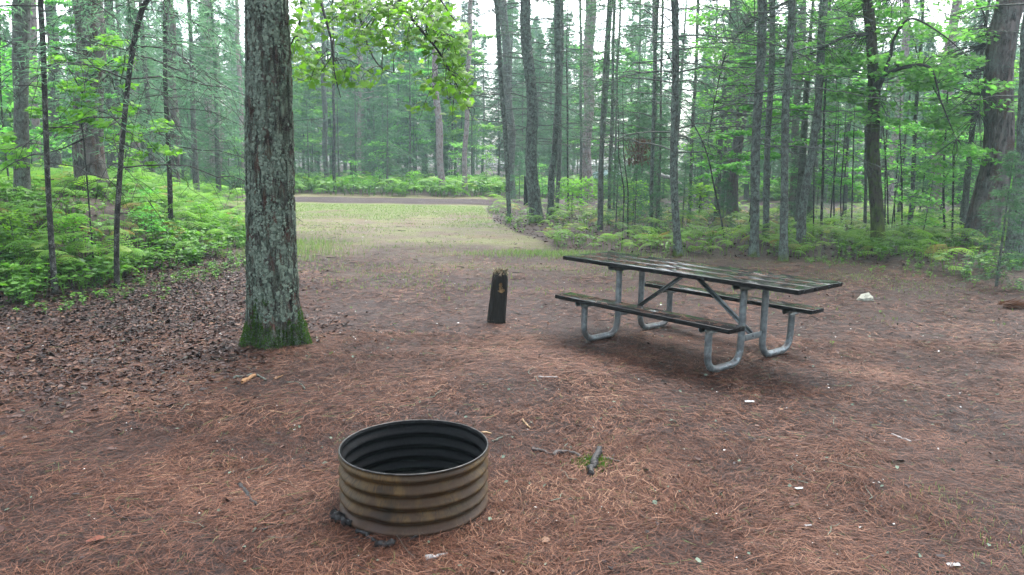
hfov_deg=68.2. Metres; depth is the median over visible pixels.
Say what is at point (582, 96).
broadleaf tree
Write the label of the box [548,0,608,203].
thin spruce
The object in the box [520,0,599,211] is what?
thin spruce
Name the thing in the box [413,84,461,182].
fir tree
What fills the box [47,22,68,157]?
spruce tree
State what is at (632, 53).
broadleaf tree
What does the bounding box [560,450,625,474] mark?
moss clump
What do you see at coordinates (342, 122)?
fir tree
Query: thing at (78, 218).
fern
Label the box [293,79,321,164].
broadleaf tree
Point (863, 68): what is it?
pine tree
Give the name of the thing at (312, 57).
spruce tree
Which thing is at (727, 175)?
young fir
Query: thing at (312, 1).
pine tree
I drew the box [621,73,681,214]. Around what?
fir tree
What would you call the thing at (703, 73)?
spruce tree
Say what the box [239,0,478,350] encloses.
lichened maple
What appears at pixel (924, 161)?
fir tree
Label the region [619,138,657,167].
dead bough
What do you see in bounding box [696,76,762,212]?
leafy sapling
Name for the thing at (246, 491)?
charred stick
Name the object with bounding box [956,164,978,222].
young fir
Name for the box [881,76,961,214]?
broadleaf tree
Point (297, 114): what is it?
spruce tree
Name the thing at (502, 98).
lichened spruce
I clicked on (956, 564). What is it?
paper scrap
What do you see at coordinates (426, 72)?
broadleaf tree
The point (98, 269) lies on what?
bank undergrowth
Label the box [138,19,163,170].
thin spruce
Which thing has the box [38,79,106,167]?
broadleaf tree
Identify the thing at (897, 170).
thin whip
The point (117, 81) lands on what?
thin spruce
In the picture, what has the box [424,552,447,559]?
bark flake
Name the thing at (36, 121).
pine tree
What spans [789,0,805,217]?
red pine
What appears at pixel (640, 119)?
fir tree
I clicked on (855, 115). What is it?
fir tree
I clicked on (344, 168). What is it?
spruce tree
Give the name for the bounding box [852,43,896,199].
thin spruce
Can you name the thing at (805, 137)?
thin spruce
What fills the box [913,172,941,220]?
young fir
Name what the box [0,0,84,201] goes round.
lichened tree
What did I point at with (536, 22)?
spruce tree
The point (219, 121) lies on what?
thin spruce
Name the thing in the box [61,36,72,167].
thin spruce
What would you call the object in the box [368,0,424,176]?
spruce tree
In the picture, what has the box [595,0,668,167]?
pine tree
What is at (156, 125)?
fir tree
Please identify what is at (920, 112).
spruce tree
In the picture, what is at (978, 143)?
broadleaf tree
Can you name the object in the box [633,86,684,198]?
fir tree
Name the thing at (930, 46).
spruce tree
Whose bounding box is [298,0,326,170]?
pine tree
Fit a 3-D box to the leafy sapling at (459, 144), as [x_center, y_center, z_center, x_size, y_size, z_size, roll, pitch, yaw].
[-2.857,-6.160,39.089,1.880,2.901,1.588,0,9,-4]
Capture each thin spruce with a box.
[0,0,37,161]
[57,0,106,168]
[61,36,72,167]
[70,0,155,171]
[103,0,159,171]
[104,1,197,180]
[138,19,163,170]
[150,0,233,196]
[198,55,232,188]
[224,46,244,166]
[225,3,244,163]
[485,0,526,174]
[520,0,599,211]
[535,0,602,210]
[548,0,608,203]
[566,0,647,230]
[571,0,659,223]
[577,0,658,214]
[591,68,617,184]
[614,28,663,181]
[619,0,704,223]
[652,0,753,222]
[656,1,702,188]
[683,0,752,220]
[700,1,750,210]
[760,16,808,188]
[761,0,884,233]
[762,1,852,228]
[770,0,853,225]
[773,1,862,217]
[775,10,825,221]
[810,2,901,217]
[827,0,901,231]
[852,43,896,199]
[857,75,902,196]
[859,41,910,205]
[874,0,968,229]
[883,48,928,219]
[924,0,1016,235]
[950,0,1021,211]
[959,29,1020,195]
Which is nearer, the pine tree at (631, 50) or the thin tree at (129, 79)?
the thin tree at (129, 79)
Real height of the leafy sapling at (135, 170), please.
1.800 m
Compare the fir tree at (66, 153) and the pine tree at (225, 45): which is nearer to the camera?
the fir tree at (66, 153)
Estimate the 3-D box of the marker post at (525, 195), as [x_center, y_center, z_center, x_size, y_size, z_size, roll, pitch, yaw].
[0.563,-3.808,29.980,0.199,1.240,0.198,1,9,0]
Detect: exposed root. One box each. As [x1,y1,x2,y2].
[531,446,550,454]
[552,449,581,458]
[586,446,602,476]
[603,456,621,463]
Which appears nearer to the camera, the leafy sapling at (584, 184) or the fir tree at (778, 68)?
the leafy sapling at (584, 184)
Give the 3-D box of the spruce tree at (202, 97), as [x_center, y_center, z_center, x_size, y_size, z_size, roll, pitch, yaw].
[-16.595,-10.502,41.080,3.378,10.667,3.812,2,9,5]
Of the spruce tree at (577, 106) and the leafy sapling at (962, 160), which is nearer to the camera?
the leafy sapling at (962, 160)
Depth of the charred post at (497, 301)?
8.14 m
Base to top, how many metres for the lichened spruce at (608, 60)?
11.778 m
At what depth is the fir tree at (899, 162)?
38.31 m
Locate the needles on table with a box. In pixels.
[561,253,819,325]
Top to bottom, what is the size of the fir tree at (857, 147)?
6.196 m
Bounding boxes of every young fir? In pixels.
[215,123,241,190]
[510,152,525,201]
[595,149,637,227]
[595,166,619,207]
[613,165,654,236]
[625,117,688,231]
[639,184,668,234]
[663,158,702,227]
[684,160,712,218]
[701,172,741,231]
[711,170,741,216]
[769,130,827,223]
[814,158,835,211]
[896,165,931,222]
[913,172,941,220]
[923,128,979,223]
[956,148,1023,291]
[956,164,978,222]
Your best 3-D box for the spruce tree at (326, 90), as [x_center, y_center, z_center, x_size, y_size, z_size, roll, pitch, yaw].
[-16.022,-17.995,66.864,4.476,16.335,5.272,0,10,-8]
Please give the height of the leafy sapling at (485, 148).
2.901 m
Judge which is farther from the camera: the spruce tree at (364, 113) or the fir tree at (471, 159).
the spruce tree at (364, 113)
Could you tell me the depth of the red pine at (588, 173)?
31.95 m
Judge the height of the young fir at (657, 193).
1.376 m
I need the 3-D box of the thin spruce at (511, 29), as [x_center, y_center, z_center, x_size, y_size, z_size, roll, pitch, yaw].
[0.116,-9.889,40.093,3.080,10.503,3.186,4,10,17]
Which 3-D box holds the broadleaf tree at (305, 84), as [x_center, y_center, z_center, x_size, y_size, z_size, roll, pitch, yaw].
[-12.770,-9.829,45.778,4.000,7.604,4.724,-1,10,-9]
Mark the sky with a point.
(488, 24)
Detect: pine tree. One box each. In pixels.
[0,3,110,169]
[6,0,61,167]
[103,0,158,84]
[104,1,116,172]
[114,2,189,115]
[119,0,162,155]
[126,0,141,173]
[146,0,189,85]
[174,0,222,81]
[191,0,245,109]
[196,6,238,119]
[289,0,340,171]
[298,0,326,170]
[320,0,407,173]
[335,0,378,176]
[456,0,553,198]
[532,0,579,172]
[547,13,579,135]
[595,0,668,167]
[606,1,650,137]
[681,0,779,210]
[682,0,718,124]
[776,18,811,177]
[838,0,900,181]
[845,0,913,137]
[864,0,910,203]
[940,1,994,93]
[982,20,1021,78]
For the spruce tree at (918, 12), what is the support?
on the ground at (432, 231)
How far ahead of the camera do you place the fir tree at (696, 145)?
42.12 m
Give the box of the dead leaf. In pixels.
[87,535,105,541]
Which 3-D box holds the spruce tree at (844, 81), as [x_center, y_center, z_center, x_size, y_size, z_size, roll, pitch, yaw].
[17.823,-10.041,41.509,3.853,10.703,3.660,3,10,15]
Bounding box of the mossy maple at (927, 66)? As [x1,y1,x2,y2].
[677,0,1017,248]
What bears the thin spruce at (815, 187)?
on the ground at (432, 231)
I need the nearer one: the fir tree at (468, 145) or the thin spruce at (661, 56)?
the thin spruce at (661, 56)
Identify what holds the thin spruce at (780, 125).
on the ground at (432, 231)
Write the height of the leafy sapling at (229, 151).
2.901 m
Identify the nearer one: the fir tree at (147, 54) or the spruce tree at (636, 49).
the fir tree at (147, 54)
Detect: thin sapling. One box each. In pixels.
[645,25,724,238]
[902,0,954,237]
[942,50,948,237]
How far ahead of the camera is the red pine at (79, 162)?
13.97 m
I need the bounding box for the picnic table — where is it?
[555,251,842,372]
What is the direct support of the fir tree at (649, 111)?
on the ground at (432, 231)
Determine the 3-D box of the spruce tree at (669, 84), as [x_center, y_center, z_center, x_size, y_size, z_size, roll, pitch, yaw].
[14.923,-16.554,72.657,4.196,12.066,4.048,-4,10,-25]
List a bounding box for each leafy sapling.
[0,1,41,178]
[0,55,71,152]
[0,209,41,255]
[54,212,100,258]
[103,116,146,177]
[127,187,168,243]
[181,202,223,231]
[220,137,244,183]
[337,160,363,188]
[365,141,392,180]
[405,170,422,190]
[445,141,472,193]
[471,142,499,177]
[537,163,555,193]
[554,178,587,210]
[574,176,596,201]
[618,180,649,224]
[679,181,718,223]
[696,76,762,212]
[794,68,901,219]
[854,119,935,225]
[891,165,960,233]
[928,131,983,204]
[1007,54,1019,194]
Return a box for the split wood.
[241,374,255,383]
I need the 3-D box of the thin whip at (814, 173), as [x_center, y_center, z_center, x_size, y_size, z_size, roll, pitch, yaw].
[6.584,-2.660,16.622,0.840,3.850,0.810,-4,11,-29]
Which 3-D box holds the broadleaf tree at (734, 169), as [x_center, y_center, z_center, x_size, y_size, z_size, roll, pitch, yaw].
[5.956,-3.857,18.537,2.824,5.131,2.588,2,10,7]
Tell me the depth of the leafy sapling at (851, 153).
21.60 m
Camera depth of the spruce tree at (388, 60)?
73.34 m
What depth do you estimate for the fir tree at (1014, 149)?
23.34 m
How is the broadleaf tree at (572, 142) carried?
on the ground at (432, 231)
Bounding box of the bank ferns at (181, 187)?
[0,165,244,272]
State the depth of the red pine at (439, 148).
37.86 m
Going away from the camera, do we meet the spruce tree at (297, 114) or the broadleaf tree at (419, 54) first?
the broadleaf tree at (419, 54)
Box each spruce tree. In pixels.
[0,59,11,167]
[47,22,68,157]
[47,64,71,160]
[60,24,119,167]
[61,0,75,104]
[144,3,191,167]
[174,0,244,197]
[176,26,190,164]
[183,0,237,168]
[220,0,244,146]
[222,12,244,164]
[229,54,244,163]
[290,0,368,188]
[291,53,306,172]
[297,0,354,173]
[297,10,320,153]
[301,56,336,172]
[320,0,348,172]
[329,9,355,174]
[331,36,366,174]
[332,4,377,172]
[341,0,394,177]
[345,55,377,170]
[349,19,386,173]
[352,56,394,178]
[354,0,388,166]
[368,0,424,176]
[370,56,396,170]
[374,47,408,169]
[385,23,432,176]
[400,0,445,172]
[404,1,448,177]
[422,26,463,173]
[428,1,460,173]
[443,65,480,175]
[449,0,491,175]
[457,0,486,148]
[469,39,497,174]
[477,62,516,176]
[480,0,525,170]
[488,7,518,150]
[513,41,525,172]
[514,2,537,119]
[516,32,561,173]
[516,39,552,177]
[519,15,545,120]
[524,21,576,172]
[543,10,583,176]
[561,42,579,170]
[568,55,583,168]
[571,17,597,158]
[604,21,643,176]
[604,100,628,173]
[622,1,658,160]
[640,33,670,141]
[646,43,659,95]
[649,33,710,182]
[658,50,682,167]
[679,52,712,177]
[681,0,736,199]
[708,1,781,200]
[751,0,783,160]
[761,2,824,176]
[788,2,864,202]
[819,13,864,196]
[880,40,911,196]
[880,50,913,163]
[887,0,938,180]
[898,32,937,193]
[901,30,934,180]
[908,0,1014,203]
[926,66,966,185]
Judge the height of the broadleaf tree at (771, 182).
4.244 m
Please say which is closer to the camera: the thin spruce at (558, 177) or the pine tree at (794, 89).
the thin spruce at (558, 177)
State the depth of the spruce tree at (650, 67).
93.05 m
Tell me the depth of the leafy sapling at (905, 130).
17.65 m
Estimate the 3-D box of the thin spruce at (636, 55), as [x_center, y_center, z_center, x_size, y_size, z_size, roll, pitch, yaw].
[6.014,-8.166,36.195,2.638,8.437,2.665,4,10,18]
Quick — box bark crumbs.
[0,266,1023,574]
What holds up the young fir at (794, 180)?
on the ground at (432, 231)
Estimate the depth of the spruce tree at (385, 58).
57.89 m
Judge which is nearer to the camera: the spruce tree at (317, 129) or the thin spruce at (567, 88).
the thin spruce at (567, 88)
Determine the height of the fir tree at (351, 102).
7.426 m
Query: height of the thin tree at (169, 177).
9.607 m
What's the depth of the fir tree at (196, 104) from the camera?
48.40 m
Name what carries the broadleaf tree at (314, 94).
on the ground at (432, 231)
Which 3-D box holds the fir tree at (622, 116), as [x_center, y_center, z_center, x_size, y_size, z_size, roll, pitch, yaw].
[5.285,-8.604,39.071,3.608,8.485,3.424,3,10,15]
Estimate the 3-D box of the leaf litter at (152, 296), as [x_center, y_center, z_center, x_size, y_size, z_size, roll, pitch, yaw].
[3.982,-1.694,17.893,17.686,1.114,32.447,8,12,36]
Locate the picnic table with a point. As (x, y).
(766, 283)
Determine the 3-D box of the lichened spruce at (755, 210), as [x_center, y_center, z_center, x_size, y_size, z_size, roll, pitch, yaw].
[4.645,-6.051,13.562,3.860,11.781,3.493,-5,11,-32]
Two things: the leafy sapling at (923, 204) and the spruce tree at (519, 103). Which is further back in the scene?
the spruce tree at (519, 103)
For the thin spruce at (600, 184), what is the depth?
18.97 m
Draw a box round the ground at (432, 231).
[0,157,1023,574]
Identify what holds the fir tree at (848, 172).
on the ground at (432, 231)
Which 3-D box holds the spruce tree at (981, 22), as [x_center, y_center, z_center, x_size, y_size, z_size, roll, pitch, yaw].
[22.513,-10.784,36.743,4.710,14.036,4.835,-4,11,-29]
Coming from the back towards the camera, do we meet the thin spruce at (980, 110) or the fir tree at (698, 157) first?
the fir tree at (698, 157)
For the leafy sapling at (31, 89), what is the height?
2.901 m
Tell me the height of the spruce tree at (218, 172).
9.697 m
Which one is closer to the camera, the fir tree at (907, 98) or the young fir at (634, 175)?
the young fir at (634, 175)
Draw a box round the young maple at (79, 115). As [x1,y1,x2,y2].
[0,31,186,257]
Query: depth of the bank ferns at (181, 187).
13.48 m
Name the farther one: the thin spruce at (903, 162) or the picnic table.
the thin spruce at (903, 162)
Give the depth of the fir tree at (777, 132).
56.87 m
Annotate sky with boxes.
[0,0,1022,166]
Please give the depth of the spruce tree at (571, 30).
55.85 m
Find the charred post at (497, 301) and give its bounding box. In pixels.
[487,267,508,323]
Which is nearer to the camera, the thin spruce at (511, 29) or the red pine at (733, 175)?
the red pine at (733, 175)
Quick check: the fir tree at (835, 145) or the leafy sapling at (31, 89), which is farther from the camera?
the fir tree at (835, 145)
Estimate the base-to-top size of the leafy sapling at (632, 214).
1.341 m
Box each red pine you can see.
[71,0,157,198]
[167,0,180,183]
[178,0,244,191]
[389,0,478,194]
[452,0,493,194]
[542,0,635,202]
[652,1,658,207]
[726,12,755,219]
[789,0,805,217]
[898,0,988,214]
[914,0,1023,247]
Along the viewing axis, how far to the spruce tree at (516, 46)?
57.81 m
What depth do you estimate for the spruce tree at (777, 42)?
65.95 m
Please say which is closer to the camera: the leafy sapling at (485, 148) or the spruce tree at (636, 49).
the leafy sapling at (485, 148)
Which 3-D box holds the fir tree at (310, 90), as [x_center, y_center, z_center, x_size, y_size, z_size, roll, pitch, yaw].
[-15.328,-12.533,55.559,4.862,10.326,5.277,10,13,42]
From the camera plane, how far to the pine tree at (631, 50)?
55.49 m
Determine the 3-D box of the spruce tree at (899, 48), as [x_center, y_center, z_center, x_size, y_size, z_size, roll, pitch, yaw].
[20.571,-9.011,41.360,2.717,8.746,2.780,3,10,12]
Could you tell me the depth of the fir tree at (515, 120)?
64.82 m
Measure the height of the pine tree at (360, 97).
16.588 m
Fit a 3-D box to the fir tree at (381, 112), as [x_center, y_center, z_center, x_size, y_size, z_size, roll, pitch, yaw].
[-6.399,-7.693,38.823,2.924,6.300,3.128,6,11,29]
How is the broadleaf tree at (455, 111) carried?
on the ground at (432, 231)
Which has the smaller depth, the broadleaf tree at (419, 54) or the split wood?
the split wood
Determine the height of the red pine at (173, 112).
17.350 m
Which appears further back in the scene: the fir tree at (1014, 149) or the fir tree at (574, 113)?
the fir tree at (574, 113)
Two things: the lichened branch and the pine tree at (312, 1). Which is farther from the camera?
the pine tree at (312, 1)
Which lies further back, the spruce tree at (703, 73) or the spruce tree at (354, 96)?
the spruce tree at (354, 96)
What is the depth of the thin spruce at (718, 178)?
22.81 m
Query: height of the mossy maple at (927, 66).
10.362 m
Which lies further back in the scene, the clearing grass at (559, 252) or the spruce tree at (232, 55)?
the spruce tree at (232, 55)
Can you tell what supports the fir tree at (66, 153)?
on the ground at (432, 231)
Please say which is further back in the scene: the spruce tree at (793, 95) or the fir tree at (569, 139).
the fir tree at (569, 139)
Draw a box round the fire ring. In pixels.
[338,419,488,537]
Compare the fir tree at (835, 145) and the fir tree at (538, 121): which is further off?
the fir tree at (538, 121)
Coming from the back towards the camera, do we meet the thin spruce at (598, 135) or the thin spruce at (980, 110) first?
the thin spruce at (598, 135)
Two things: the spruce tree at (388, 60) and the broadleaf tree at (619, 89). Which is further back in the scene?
the spruce tree at (388, 60)
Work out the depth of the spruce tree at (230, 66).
75.67 m
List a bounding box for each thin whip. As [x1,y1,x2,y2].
[594,78,638,239]
[612,82,639,236]
[792,85,833,234]
[820,104,846,224]
[825,101,861,221]
[840,85,867,229]
[860,87,899,226]
[881,104,896,224]
[883,86,919,236]
[894,110,909,227]
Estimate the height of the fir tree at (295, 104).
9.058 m
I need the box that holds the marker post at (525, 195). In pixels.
[524,176,527,205]
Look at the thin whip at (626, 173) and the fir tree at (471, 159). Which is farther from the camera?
the fir tree at (471, 159)
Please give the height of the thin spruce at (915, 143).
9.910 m
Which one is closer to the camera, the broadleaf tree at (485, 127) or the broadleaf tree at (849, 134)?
the broadleaf tree at (849, 134)
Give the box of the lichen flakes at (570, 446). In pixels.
[4,298,1016,574]
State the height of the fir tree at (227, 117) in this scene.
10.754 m
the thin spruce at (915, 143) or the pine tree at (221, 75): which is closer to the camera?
the thin spruce at (915, 143)
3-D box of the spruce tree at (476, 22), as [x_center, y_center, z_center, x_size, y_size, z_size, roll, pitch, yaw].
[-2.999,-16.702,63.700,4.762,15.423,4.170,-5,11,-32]
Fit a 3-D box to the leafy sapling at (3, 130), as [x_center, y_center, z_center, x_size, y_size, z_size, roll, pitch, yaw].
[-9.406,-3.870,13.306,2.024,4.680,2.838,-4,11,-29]
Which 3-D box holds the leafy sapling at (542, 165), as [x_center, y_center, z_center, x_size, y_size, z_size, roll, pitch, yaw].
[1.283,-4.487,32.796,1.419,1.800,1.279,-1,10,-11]
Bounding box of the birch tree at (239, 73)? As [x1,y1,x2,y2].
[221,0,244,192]
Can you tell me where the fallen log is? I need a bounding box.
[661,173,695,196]
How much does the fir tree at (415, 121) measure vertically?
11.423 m
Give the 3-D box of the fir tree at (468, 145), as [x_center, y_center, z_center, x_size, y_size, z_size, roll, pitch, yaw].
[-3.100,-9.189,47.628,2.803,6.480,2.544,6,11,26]
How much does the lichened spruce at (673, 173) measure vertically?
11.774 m
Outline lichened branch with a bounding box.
[233,373,266,380]
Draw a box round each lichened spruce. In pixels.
[439,0,565,221]
[449,0,616,222]
[494,0,623,218]
[562,0,671,217]
[562,0,799,255]
[583,0,727,233]
[662,0,867,256]
[674,0,895,260]
[695,0,840,240]
[741,0,909,251]
[925,3,1023,265]
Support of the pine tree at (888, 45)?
on the ground at (432, 231)
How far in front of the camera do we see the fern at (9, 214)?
9.62 m
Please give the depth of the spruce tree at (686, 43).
44.21 m
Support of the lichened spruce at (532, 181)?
on the ground at (432, 231)
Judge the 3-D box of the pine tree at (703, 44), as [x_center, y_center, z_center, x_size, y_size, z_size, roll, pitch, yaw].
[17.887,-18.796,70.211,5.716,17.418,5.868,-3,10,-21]
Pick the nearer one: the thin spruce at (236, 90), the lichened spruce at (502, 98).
the lichened spruce at (502, 98)
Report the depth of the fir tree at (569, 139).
60.02 m
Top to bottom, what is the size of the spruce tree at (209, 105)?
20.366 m
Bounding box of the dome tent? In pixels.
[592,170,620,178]
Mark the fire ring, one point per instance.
(409, 478)
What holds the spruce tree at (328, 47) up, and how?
on the ground at (432, 231)
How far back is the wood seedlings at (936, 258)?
19.67 m
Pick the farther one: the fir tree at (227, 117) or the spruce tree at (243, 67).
the spruce tree at (243, 67)
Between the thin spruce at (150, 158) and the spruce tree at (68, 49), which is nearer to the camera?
the thin spruce at (150, 158)
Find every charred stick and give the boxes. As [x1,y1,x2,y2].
[237,482,257,505]
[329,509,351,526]
[355,529,375,541]
[374,538,395,548]
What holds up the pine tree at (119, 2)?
on the ground at (432, 231)
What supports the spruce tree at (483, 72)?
on the ground at (432, 231)
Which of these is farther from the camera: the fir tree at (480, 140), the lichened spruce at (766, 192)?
the fir tree at (480, 140)
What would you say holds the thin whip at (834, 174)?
on the ground at (432, 231)
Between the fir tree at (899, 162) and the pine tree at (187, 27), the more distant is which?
the pine tree at (187, 27)
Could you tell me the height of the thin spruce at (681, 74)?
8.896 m
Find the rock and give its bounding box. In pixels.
[856,292,873,300]
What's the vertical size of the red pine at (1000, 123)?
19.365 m
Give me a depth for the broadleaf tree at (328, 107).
52.98 m
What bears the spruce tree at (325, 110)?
on the ground at (432, 231)
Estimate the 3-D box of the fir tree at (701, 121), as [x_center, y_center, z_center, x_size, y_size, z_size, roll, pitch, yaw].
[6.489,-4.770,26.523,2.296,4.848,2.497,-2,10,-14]
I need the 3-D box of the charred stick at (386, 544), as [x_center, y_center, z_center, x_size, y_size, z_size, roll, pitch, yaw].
[-0.570,1.152,3.400,0.095,0.046,0.050,1,9,0]
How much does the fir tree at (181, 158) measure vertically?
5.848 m
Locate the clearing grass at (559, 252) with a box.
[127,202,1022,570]
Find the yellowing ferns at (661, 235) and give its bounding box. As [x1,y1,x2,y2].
[0,171,1004,271]
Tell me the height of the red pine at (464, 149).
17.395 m
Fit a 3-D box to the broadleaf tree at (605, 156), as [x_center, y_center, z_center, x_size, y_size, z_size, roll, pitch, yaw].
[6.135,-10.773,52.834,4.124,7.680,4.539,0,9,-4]
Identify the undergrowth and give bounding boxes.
[0,168,245,311]
[152,204,1023,353]
[159,169,958,202]
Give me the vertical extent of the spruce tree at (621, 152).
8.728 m
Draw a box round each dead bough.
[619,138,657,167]
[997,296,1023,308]
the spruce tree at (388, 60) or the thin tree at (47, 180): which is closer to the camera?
the thin tree at (47, 180)
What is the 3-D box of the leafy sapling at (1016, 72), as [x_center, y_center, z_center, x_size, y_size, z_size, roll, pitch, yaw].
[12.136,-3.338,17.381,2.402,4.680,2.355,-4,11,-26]
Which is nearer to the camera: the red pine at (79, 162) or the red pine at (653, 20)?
the red pine at (79, 162)
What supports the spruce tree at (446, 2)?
on the ground at (432, 231)
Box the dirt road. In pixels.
[211,195,1007,209]
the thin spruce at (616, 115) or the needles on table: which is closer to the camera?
the needles on table
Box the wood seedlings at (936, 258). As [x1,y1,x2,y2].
[147,169,1004,270]
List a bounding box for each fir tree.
[0,14,40,169]
[0,32,42,167]
[29,55,72,167]
[60,93,71,162]
[104,6,201,176]
[138,49,189,175]
[140,67,166,172]
[145,62,180,169]
[156,76,205,181]
[158,66,212,190]
[179,44,205,166]
[185,48,238,173]
[197,99,229,168]
[237,73,319,179]
[240,69,322,182]
[292,48,337,172]
[294,90,331,187]
[317,84,361,186]
[329,60,385,189]
[354,62,405,186]
[361,75,416,193]
[372,94,395,173]
[377,49,407,172]
[379,42,434,189]
[389,39,444,174]
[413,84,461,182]
[445,63,489,173]
[446,96,483,180]
[448,77,491,189]
[468,85,494,169]
[487,88,524,171]
[500,68,547,179]
[503,58,549,177]
[515,116,545,182]
[537,85,577,199]
[540,85,579,175]
[562,56,618,177]
[562,104,579,172]
[591,37,640,190]
[611,83,667,212]
[611,88,663,215]
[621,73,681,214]
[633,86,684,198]
[666,81,724,210]
[678,85,715,193]
[679,111,714,194]
[740,97,763,181]
[743,123,778,193]
[744,75,790,173]
[749,98,788,197]
[749,120,780,200]
[761,66,790,193]
[816,102,842,196]
[819,49,864,175]
[835,137,858,201]
[839,87,867,200]
[862,36,928,181]
[894,126,910,201]
[904,111,951,200]
[945,140,958,198]
[969,91,1017,214]
[972,85,1018,212]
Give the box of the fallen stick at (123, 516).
[109,505,146,518]
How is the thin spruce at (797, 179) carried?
on the ground at (432, 231)
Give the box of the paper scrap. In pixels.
[946,562,959,566]
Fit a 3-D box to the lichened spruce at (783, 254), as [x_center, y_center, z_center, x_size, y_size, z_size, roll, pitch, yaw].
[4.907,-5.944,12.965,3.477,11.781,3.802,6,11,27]
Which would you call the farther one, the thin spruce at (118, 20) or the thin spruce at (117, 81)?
the thin spruce at (118, 20)
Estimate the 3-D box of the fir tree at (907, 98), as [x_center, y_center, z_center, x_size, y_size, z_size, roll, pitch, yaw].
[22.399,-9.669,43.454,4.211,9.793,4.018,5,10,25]
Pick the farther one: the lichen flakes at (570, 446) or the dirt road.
the dirt road
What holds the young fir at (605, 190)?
on the ground at (432, 231)
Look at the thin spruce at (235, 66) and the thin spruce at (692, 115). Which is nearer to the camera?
the thin spruce at (692, 115)
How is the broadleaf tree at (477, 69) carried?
on the ground at (432, 231)
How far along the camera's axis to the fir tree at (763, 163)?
38.84 m
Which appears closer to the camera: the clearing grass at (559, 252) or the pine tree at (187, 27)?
the clearing grass at (559, 252)
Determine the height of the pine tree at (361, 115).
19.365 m
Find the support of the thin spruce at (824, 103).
on the ground at (432, 231)
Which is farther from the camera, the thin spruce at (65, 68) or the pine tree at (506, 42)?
the pine tree at (506, 42)
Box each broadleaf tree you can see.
[0,73,72,168]
[29,0,148,146]
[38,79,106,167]
[292,33,351,171]
[292,65,331,169]
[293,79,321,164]
[303,78,354,174]
[366,21,431,135]
[377,48,456,168]
[379,67,451,174]
[400,61,441,151]
[406,27,481,174]
[408,32,492,169]
[440,20,502,174]
[553,41,605,173]
[566,60,624,155]
[574,77,630,164]
[591,48,658,179]
[594,64,644,144]
[691,24,813,226]
[739,95,793,191]
[789,70,896,224]
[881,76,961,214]
[903,73,983,215]
[935,87,1015,185]
[971,82,1018,188]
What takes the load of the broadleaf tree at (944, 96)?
on the ground at (432, 231)
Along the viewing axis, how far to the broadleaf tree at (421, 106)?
63.20 m
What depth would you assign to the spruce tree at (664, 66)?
64.64 m
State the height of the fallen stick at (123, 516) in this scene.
0.012 m
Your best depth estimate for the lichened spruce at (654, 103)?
17.06 m
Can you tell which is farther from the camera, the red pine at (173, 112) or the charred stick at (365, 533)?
the red pine at (173, 112)
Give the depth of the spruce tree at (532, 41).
71.25 m
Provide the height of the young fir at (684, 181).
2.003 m
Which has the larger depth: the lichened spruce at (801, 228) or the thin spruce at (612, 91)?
the thin spruce at (612, 91)
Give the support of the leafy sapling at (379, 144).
on the ground at (432, 231)
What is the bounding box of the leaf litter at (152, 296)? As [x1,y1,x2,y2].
[0,204,1023,574]
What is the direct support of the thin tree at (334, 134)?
on the ground at (432, 231)
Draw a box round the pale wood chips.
[8,203,1023,569]
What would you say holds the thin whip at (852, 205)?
on the ground at (432, 231)
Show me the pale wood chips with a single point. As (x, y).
(654, 335)
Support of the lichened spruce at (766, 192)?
on the ground at (432, 231)
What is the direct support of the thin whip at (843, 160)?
on the ground at (432, 231)
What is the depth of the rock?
9.85 m
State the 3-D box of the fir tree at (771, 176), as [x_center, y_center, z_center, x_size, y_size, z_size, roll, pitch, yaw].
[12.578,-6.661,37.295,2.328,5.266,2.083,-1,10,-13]
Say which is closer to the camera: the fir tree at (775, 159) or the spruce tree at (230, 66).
the fir tree at (775, 159)
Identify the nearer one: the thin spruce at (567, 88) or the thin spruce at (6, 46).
the thin spruce at (6, 46)
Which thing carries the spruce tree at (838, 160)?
on the ground at (432, 231)
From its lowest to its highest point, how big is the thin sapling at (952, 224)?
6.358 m
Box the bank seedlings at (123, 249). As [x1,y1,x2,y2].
[0,163,244,288]
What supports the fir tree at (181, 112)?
on the ground at (432, 231)
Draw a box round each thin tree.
[0,0,190,293]
[0,0,336,288]
[28,0,302,220]
[293,0,369,191]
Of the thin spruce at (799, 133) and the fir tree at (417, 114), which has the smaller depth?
the thin spruce at (799, 133)
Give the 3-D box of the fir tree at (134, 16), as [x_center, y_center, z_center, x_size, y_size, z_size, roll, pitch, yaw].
[-13.123,-6.239,26.606,3.228,7.228,3.040,1,9,-2]
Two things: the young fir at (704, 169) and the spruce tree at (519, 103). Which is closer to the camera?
the young fir at (704, 169)
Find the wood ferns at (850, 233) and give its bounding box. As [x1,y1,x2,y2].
[475,194,1007,274]

